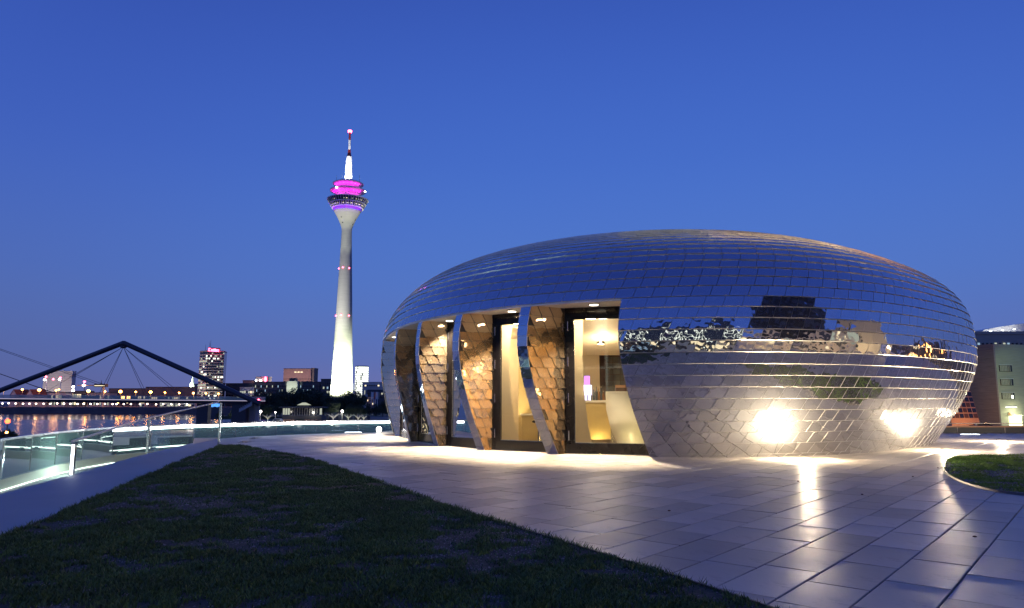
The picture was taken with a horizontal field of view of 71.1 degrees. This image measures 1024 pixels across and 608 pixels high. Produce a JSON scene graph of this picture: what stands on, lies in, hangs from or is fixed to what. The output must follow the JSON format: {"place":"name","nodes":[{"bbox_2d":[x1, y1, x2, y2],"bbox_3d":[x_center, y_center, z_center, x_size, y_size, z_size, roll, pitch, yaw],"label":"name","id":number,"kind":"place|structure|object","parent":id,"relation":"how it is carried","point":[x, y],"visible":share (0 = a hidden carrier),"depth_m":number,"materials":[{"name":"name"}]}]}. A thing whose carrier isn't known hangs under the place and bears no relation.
{"place":"outdoors","nodes":[
{"label":"outdoors","id":0,"kind":"place"},
{"bbox_2d":[0,429,17,437],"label":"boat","id":1,"kind":"object","parent":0,"point":[10,433],"visible":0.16,"depth_m":69.05,"materials":[{"name":"black metal"}]},
{"bbox_2d":[9,389,28,406],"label":"gabled house","id":2,"kind":"structure","parent":0,"point":[15,393],"depth_m":765.65,"materials":[{"name":"red tile"}]},
{"bbox_2d":[25,389,47,406],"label":"gabled house","id":3,"kind":"structure","parent":0,"point":[33,393],"depth_m":767.23,"materials":[{"name":"red tile"}]},
{"bbox_2d":[0,465,104,493],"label":"walkway","id":4,"kind":"structure","parent":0,"point":[46,480],"depth_m":16.83,"materials":[{"name":"concrete"}]},
{"bbox_2d":[69,401,221,475],"bbox_3d":[-8.044,3.061,15.781,0.807,1.818,8.027,1,-8,-6],"label":"ramp handrail","id":5,"kind":"object","parent":4,"relation":"on","point":[72,459],"visible":0.82,"depth_m":16.24,"materials":[{"name":"silver metal"}]},
{"bbox_2d":[0,420,389,491],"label":"glass balustrade","id":6,"kind":"object","parent":4,"relation":"on","point":[25,459],"visible":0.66,"depth_m":19.51,"materials":[{"name":"clear glass"}]},
{"bbox_2d":[46,392,71,406],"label":"row building","id":7,"kind":"structure","parent":0,"point":[65,395],"depth_m":773.56,"materials":[{"name":"stone"}]},
{"bbox_2d":[43,371,76,391],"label":"warehouse","id":8,"kind":"structure","parent":0,"point":[67,384],"depth_m":895.12,"materials":[{"name":"concrete"}]},
{"bbox_2d":[94,380,107,406],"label":"lookout tower","id":9,"kind":"structure","parent":0,"point":[99,385],"depth_m":732.59,"materials":[{"name":"grey metal"}]},
{"bbox_2d":[86,392,116,406],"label":"row building","id":10,"kind":"structure","parent":0,"point":[111,395],"depth_m":773.60,"materials":[{"name":"concrete"}]},
{"bbox_2d":[109,388,145,405],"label":"market hall","id":11,"kind":"structure","parent":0,"point":[130,393],"depth_m":813.58,"materials":[{"name":"stone"}]},
{"bbox_2d":[0,436,255,533],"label":"path","id":12,"kind":"structure","parent":0,"point":[23,506],"depth_m":10.32,"materials":[{"name":"concrete"}]},
{"bbox_2d":[193,438,217,443],"bbox_3d":[-9.395,4.240,21.872,0.187,0.380,3.511,1,-8,-10],"label":"ramp wedge","id":13,"kind":"object","parent":12,"relation":"on","point":[197,440],"visible":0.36,"depth_m":21.48,"materials":[{"name":"grey concrete"}]},
{"bbox_2d":[0,420,268,454],"bbox_3d":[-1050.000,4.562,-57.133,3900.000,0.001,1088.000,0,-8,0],"label":"harbour basin","id":14,"kind":"object","parent":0,"point":[24,427],"depth_m":364.50,"materials":[{"name":"blue liquid"}]},
{"bbox_2d":[5,419,9,437],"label":"harbour beacon","id":15,"kind":"object","parent":14,"relation":"on","point":[7,421],"visible":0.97,"depth_m":65.01,"materials":[{"name":"metal"}]},
{"bbox_2d":[0,414,272,419],"bbox_3d":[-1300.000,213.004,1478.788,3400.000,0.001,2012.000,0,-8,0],"label":"river","id":16,"kind":"structure","parent":0,"point":[91,416],"depth_m":544.11,"materials":[{"name":"blue liquid"}]},
{"bbox_2d":[0,403,307,413],"bbox_3d":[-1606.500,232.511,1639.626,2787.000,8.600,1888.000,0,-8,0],"label":"quay","id":17,"kind":"structure","parent":0,"point":[5,409],"depth_m":704.62,"materials":[{"name":"stone"}]},
{"bbox_2d":[72,381,93,390],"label":"harbour crane","id":18,"kind":"object","parent":17,"relation":"on","point":[83,385],"visible":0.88,"depth_m":784.46,"materials":[{"name":"metal"}]},
{"bbox_2d":[71,391,94,406],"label":"row building","id":19,"kind":"structure","parent":17,"relation":"on","point":[75,394],"depth_m":771.43,"materials":[{"name":"stone"}]},
{"bbox_2d":[160,403,174,406],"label":"quay cafe","id":20,"kind":"structure","parent":17,"relation":"on","point":[167,405],"depth_m":718.91,"materials":[{"name":"concrete"}]},
{"bbox_2d":[175,403,196,406],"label":"quay cafe","id":21,"kind":"structure","parent":17,"relation":"on","point":[188,405],"depth_m":718.98,"materials":[{"name":"concrete"}]},
{"bbox_2d":[197,345,226,406],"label":"office tower","id":22,"kind":"structure","parent":17,"relation":"on","point":[212,362],"depth_m":760.78,"materials":[{"name":"concrete"}]},
{"bbox_2d":[225,383,254,405],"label":"row building","id":23,"kind":"structure","parent":17,"relation":"on","point":[235,386],"depth_m":794.77,"materials":[{"name":"stone"}]},
{"bbox_2d":[239,387,254,399],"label":"row building","id":24,"kind":"structure","parent":17,"relation":"on","point":[248,390],"depth_m":784.40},
{"bbox_2d":[243,380,255,382],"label":"row building","id":25,"kind":"structure","parent":17,"relation":"on","point":[249,381],"depth_m":845.39,"materials":[{"name":"brown brick"}]},
{"bbox_2d":[255,377,271,381],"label":"row building","id":26,"kind":"structure","parent":17,"relation":"on","point":[263,379],"depth_m":845.86,"materials":[{"name":"concrete"}]},
{"bbox_2d":[286,381,298,394],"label":"row building","id":27,"kind":"structure","parent":17,"relation":"on","point":[293,384],"depth_m":779.16,"materials":[{"name":"concrete"}]},
{"bbox_2d":[283,368,311,381],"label":"hospital slab","id":28,"kind":"structure","parent":17,"relation":"on","point":[302,374],"depth_m":896.29,"materials":[{"name":"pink brick"}]},
{"bbox_2d":[311,368,317,381],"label":"hospital wing","id":29,"kind":"structure","parent":17,"relation":"on","point":[314,375],"depth_m":900.24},
{"bbox_2d":[145,387,197,405],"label":"market hall","id":30,"kind":"structure","parent":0,"point":[157,393],"depth_m":808.77,"materials":[{"name":"stone"}]},
{"bbox_2d":[207,411,391,438],"bbox_3d":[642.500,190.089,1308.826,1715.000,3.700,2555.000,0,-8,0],"label":"park ground","id":31,"kind":"structure","parent":0,"point":[270,430],"depth_m":279.04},
{"bbox_2d":[0,341,268,432],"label":"footbridge","id":32,"kind":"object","parent":31,"relation":"on","point":[249,414],"visible":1,"depth_m":276.65,"materials":[{"name":"metal"}]},
{"bbox_2d":[239,402,251,411],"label":"stair","id":33,"kind":"object","parent":32,"relation":"attached to","point":[245,406],"visible":1,"depth_m":271.20,"materials":[{"name":"grey concrete"}]},
{"bbox_2d":[197,427,217,436],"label":"shrub","id":34,"kind":"object","parent":31,"relation":"on","point":[209,431],"visible":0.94,"depth_m":221.05,"materials":[{"name":"green plant"}]},
{"bbox_2d":[211,404,221,419],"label":"light display","id":35,"kind":"object","parent":31,"relation":"on","point":[214,409],"visible":0.46,"depth_m":415.47},
{"bbox_2d":[221,426,234,433],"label":"shrub","id":36,"kind":"object","parent":31,"relation":"on","point":[227,429],"visible":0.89,"depth_m":235.62,"materials":[{"name":"green plant"}]},
{"bbox_2d":[248,394,263,408],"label":"park tree","id":37,"kind":"object","parent":31,"relation":"on","point":[256,398],"visible":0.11,"depth_m":415.58,"materials":[{"name":"green plant"}]},
{"bbox_2d":[254,389,270,418],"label":"park tree","id":38,"kind":"object","parent":31,"relation":"on","point":[259,391],"visible":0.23,"depth_m":435.43,"materials":[{"name":"green plant"}]},
{"bbox_2d":[260,403,273,420],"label":"park tree","id":39,"kind":"object","parent":31,"relation":"on","point":[263,405],"visible":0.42,"depth_m":390.03,"materials":[{"name":"green plant"}]},
{"bbox_2d":[260,391,275,415],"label":"park tree","id":40,"kind":"object","parent":31,"relation":"on","point":[268,398],"visible":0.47,"depth_m":425.58,"materials":[{"name":"green plant"}]},
{"bbox_2d":[262,405,274,421],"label":"plane tree","id":41,"kind":"object","parent":31,"relation":"on","point":[268,408],"visible":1,"depth_m":336.38,"materials":[{"name":"green plant"}]},
{"bbox_2d":[275,399,284,418],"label":"park tree","id":42,"kind":"object","parent":31,"relation":"on","point":[278,409],"visible":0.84,"depth_m":395.04,"materials":[{"name":"green plant"}]},
{"bbox_2d":[274,389,295,415],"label":"park tree","id":43,"kind":"object","parent":31,"relation":"on","point":[287,397],"visible":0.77,"depth_m":414.55,"materials":[{"name":"green plant"}]},
{"bbox_2d":[254,382,319,399],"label":"row building","id":44,"kind":"structure","parent":31,"relation":"on","point":[266,387],"depth_m":784.83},
{"bbox_2d":[283,389,296,406],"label":"park tree","id":45,"kind":"object","parent":31,"relation":"on","point":[293,392],"visible":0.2,"depth_m":431.14,"materials":[{"name":"green plant"}]},
{"bbox_2d":[292,387,305,403],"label":"park tree","id":46,"kind":"object","parent":31,"relation":"on","point":[297,391],"visible":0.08,"depth_m":435.96,"materials":[{"name":"green plant"}]},
{"bbox_2d":[295,399,306,414],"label":"park tree","id":47,"kind":"object","parent":31,"relation":"on","point":[303,401],"visible":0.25,"depth_m":400.76,"materials":[{"name":"green plant"}]},
{"bbox_2d":[279,403,326,420],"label":"park pavilion","id":48,"kind":"structure","parent":31,"relation":"on","point":[303,407],"depth_m":367.96,"materials":[{"name":"concrete"}]},
{"bbox_2d":[294,390,316,406],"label":"park tree","id":49,"kind":"object","parent":31,"relation":"on","point":[307,399],"visible":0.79,"depth_m":418.41,"materials":[{"name":"green plant"}]},
{"bbox_2d":[304,387,320,406],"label":"park tree","id":50,"kind":"object","parent":31,"relation":"on","point":[310,391],"visible":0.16,"depth_m":438.90,"materials":[{"name":"green plant"}]},
{"bbox_2d":[308,390,323,411],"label":"park tree","id":51,"kind":"object","parent":31,"relation":"on","point":[318,397],"visible":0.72,"depth_m":425.53,"materials":[{"name":"green plant"}]},
{"bbox_2d":[322,402,332,418],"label":"park tree","id":52,"kind":"object","parent":31,"relation":"on","point":[324,409],"visible":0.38,"depth_m":394.99,"materials":[{"name":"green plant"}]},
{"bbox_2d":[321,394,338,419],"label":"park tree","id":53,"kind":"object","parent":31,"relation":"on","point":[329,399],"visible":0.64,"depth_m":413.61,"materials":[{"name":"green plant"}]},
{"bbox_2d":[326,402,339,424],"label":"plane tree","id":54,"kind":"object","parent":31,"relation":"on","point":[333,406],"visible":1,"depth_m":326.36,"materials":[{"name":"green plant"}]},
{"bbox_2d":[333,395,342,418],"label":"park tree","id":55,"kind":"object","parent":31,"relation":"on","point":[334,397],"visible":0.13,"depth_m":424.75,"materials":[{"name":"green plant"}]},
{"bbox_2d":[337,393,351,419],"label":"park tree","id":56,"kind":"object","parent":31,"relation":"on","point":[341,401],"visible":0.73,"depth_m":414.36,"materials":[{"name":"green plant"}]},
{"bbox_2d":[343,407,353,419],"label":"plane tree","id":57,"kind":"object","parent":31,"relation":"on","point":[349,409],"visible":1,"depth_m":355.82,"materials":[{"name":"green plant"}]},
{"bbox_2d":[343,389,356,418],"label":"park tree","id":58,"kind":"object","parent":31,"relation":"on","point":[348,395],"visible":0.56,"depth_m":419.77,"materials":[{"name":"green plant"}]},
{"bbox_2d":[345,403,357,419],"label":"park tree","id":59,"kind":"object","parent":31,"relation":"on","point":[351,405],"visible":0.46,"depth_m":393.92,"materials":[{"name":"green plant"}]},
{"bbox_2d":[353,405,362,419],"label":"plane tree","id":60,"kind":"object","parent":31,"relation":"on","point":[358,409],"visible":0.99,"depth_m":346.10,"materials":[{"name":"green plant"}]},
{"bbox_2d":[349,391,366,418],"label":"park tree","id":61,"kind":"object","parent":31,"relation":"on","point":[356,400],"visible":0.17,"depth_m":430.68,"materials":[{"name":"green plant"}]},
{"bbox_2d":[352,393,368,419],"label":"park tree","id":62,"kind":"object","parent":31,"relation":"on","point":[361,400],"visible":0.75,"depth_m":410.16,"materials":[{"name":"green plant"}]},
{"bbox_2d":[359,407,368,419],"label":"plane tree","id":63,"kind":"object","parent":31,"relation":"on","point":[363,411],"visible":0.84,"depth_m":352.01,"materials":[{"name":"green plant"}]},
{"bbox_2d":[366,403,375,414],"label":"park tree","id":64,"kind":"object","parent":31,"relation":"on","point":[369,405],"visible":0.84,"depth_m":425.08,"materials":[{"name":"green plant"}]},
{"bbox_2d":[372,404,378,415],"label":"park tree","id":65,"kind":"object","parent":31,"relation":"on","point":[375,407],"visible":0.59,"depth_m":434.78,"materials":[{"name":"green plant"}]},
{"bbox_2d":[375,407,385,414],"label":"shrub","id":66,"kind":"object","parent":31,"relation":"on","point":[382,411],"visible":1,"depth_m":385.17,"materials":[{"name":"green plant"}]},
{"bbox_2d":[377,401,386,416],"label":"park tree","id":67,"kind":"object","parent":31,"relation":"on","point":[383,405],"visible":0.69,"depth_m":414.03,"materials":[{"name":"green plant"}]},
{"bbox_2d":[321,379,331,410],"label":"row building","id":68,"kind":"structure","parent":0,"point":[325,385],"depth_m":775.06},
{"bbox_2d":[327,130,368,409],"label":"television tower","id":69,"kind":"structure","parent":0,"point":[347,202],"depth_m":623.48,"materials":[{"name":"concrete"}]},
{"bbox_2d":[354,366,368,394],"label":"building","id":70,"kind":"structure","parent":0,"point":[361,374],"depth_m":869.27,"materials":[{"name":"white paint"}]},
{"bbox_2d":[366,397,375,408],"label":"row building","id":71,"kind":"structure","parent":0,"point":[369,400],"depth_m":634.16,"materials":[{"name":"black brick"}]},
{"bbox_2d":[362,382,381,395],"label":"row building","id":72,"kind":"structure","parent":0,"point":[371,384],"depth_m":755.44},
{"bbox_2d":[364,387,382,410],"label":"row building","id":73,"kind":"structure","parent":0,"point":[370,388],"depth_m":734.86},
{"bbox_2d":[367,390,384,411],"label":"row building","id":74,"kind":"structure","parent":0,"point":[381,397],"depth_m":694.33,"materials":[{"name":"stone"}]},
{"bbox_2d":[370,417,389,424],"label":"park wall","id":75,"kind":"structure","parent":0,"point":[379,418],"depth_m":325.90,"materials":[{"name":"concrete"}]},
{"bbox_2d":[0,444,789,607],"bbox_3d":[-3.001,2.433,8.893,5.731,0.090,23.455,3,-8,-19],"label":"lawn","id":76,"kind":"structure","parent":0,"point":[709,593],"depth_m":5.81,"materials":[{"name":"plant"}]},
{"bbox_2d":[0,0,1023,402],"label":"sky","id":77,"kind":"structure","parent":0,"point":[169,169],"materials":[{"name":"blue"}]},
{"bbox_2d":[229,430,1023,607],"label":"plaza","id":78,"kind":"structure","parent":0,"point":[823,532],"depth_m":7.96,"materials":[{"name":"grey tile"}]},
{"bbox_2d":[376,427,393,433],"bbox_3d":[-4.645,4.685,26.599,0.750,0.270,0.418,0,-8,0],"label":"floodlight","id":79,"kind":"object","parent":78,"relation":"on","point":[378,429],"visible":0.97,"depth_m":26.49,"materials":[{"name":"metal"}]},
{"bbox_2d":[381,229,977,456],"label":"pavilion","id":80,"kind":"structure","parent":78,"relation":"on","point":[712,343],"depth_m":16.30,"materials":[{"name":"metal"}]},
{"bbox_2d":[400,411,407,437],"bbox_3d":[-3.345,2.739,23.499,0.090,3.253,3.010,2,-8,-18],"label":"door","id":81,"kind":"structure","parent":80,"relation":"in","point":[403,433],"depth_m":24.40,"materials":[{"name":"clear glass"}]},
{"bbox_2d":[418,389,432,442],"bbox_3d":[-2.329,2.375,20.818,0.124,3.253,2.079,4,-9,-26],"label":"door","id":82,"kind":"structure","parent":80,"relation":"in","point":[424,435],"depth_m":21.32,"materials":[{"name":"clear glass"}]},
{"bbox_2d":[447,325,475,447],"bbox_3d":[-1.149,2.118,18.929,0.123,3.253,1.742,7,-10,-41],"label":"window","id":83,"kind":"structure","parent":80,"relation":"in","point":[458,430],"depth_m":19.26,"materials":[{"name":"clear glass"}]},
{"bbox_2d":[494,317,545,451],"bbox_3d":[0.336,1.921,17.477,1.799,3.253,0.121,-5,-9,33],"label":"door","id":84,"kind":"structure","parent":80,"relation":"in","point":[519,445],"depth_m":17.81,"materials":[{"name":"black metal"}]},
{"bbox_2d":[520,414,541,440],"bbox_3d":[0.751,3.426,19.562,1.046,0.848,0.550,0,-8,0],"label":"cabinet","id":85,"kind":"object","parent":80,"relation":"on","point":[529,430],"visible":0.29,"depth_m":19.32,"materials":[{"name":"laminate"}]},
{"bbox_2d":[585,400,614,442],"bbox_3d":[2.552,3.458,21.172,0.889,1.218,0.610,0,-8,0],"label":"bar counter","id":86,"kind":"object","parent":80,"relation":"on","point":[598,423],"visible":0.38,"depth_m":20.93,"materials":[{"name":"laminate"}]},
{"bbox_2d":[584,376,591,399],"bbox_3d":[2.247,2.501,21.337,0.283,0.720,0.160,0,-8,0],"label":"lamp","id":87,"kind":"object","parent":86,"relation":"on","point":[587,390],"visible":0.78,"depth_m":21.37,"materials":[{"name":"white glass"}]},
{"bbox_2d":[595,386,597,399],"bbox_3d":[2.498,2.632,21.189,0.076,0.420,0.076,0,-8,0],"label":"bottle","id":88,"kind":"object","parent":86,"relation":"on","point":[596,394],"visible":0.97,"depth_m":21.16,"materials":[{"name":"glass"}]},
{"bbox_2d":[567,311,648,454],"bbox_3d":[2.276,1.779,16.428,2.028,3.253,0.124,-2,-8,16],"label":"door","id":89,"kind":"structure","parent":80,"relation":"in","point":[574,447],"depth_m":16.55,"materials":[{"name":"black metal"}]},
{"bbox_2d":[606,391,644,443],"bbox_3d":[2.887,2.876,17.981,1.021,1.357,0.291,0,-8,0],"label":"white counter","id":90,"kind":"object","parent":80,"relation":"on","point":[622,421],"visible":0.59,"depth_m":17.90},
{"bbox_2d":[615,385,625,390],"bbox_3d":[2.744,2.122,18.079,0.260,0.160,0.120,0,-8,0],"label":"open box","id":91,"kind":"object","parent":90,"relation":"on","point":[620,387],"visible":0.96,"depth_m":18.11,"materials":[{"name":"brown wood"}]},
{"bbox_2d":[944,454,1023,495],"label":"planting bed","id":92,"kind":"object","parent":78,"relation":"on","point":[990,489],"visible":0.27,"depth_m":10.27,"materials":[{"name":"grey concrete"}]},
{"bbox_2d":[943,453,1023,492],"bbox_3d":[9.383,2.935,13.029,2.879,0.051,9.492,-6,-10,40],"label":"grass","id":93,"kind":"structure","parent":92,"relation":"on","point":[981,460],"depth_m":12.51,"materials":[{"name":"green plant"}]},
{"bbox_2d":[947,389,979,425],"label":"glazed hall","id":94,"kind":"structure","parent":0,"point":[966,412],"depth_m":167.13,"materials":[{"name":"orange glass"}]},
{"bbox_2d":[969,422,992,425],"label":"parked car","id":95,"kind":"object","parent":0,"point":[981,424],"visible":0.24,"depth_m":162.77,"materials":[{"name":"black metal"}]},
{"bbox_2d":[970,344,1023,425],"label":"brick building","id":96,"kind":"structure","parent":0,"point":[997,388],"depth_m":180.33,"materials":[{"name":"brick"}]},
{"bbox_2d":[999,364,1011,371],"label":"window","id":97,"kind":"structure","parent":96,"relation":"in","point":[1002,368],"depth_m":179.85,"materials":[{"name":"grey glass"}]},
{"bbox_2d":[1000,378,1013,385],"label":"window","id":98,"kind":"structure","parent":96,"relation":"in","point":[1003,381],"depth_m":179.41,"materials":[{"name":"grey glass"}]},
{"bbox_2d":[1001,392,1014,398],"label":"window","id":99,"kind":"structure","parent":96,"relation":"in","point":[1005,395],"depth_m":178.93,"materials":[{"name":"grey glass"}]},
{"bbox_2d":[975,323,1023,344],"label":"building","id":100,"kind":"structure","parent":0,"point":[1012,334],"depth_m":215.56,"materials":[{"name":"white paint"}]},
{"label":"terrace","id":101,"kind":"structure","parent":0,"visible":0},
{"bbox_2d":[943,426,1023,433],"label":"parapet","id":102,"kind":"structure","parent":101,"relation":"on","point":[981,429],"depth_m":27.22,"materials":[{"name":"grey concrete"}]},
{"bbox_2d":[949,423,1023,425],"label":"guard rail","id":103,"kind":"object","parent":101,"relation":"on","point":[985,423],"visible":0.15,"depth_m":27.83,"materials":[{"name":"silver metal"}]}
]}

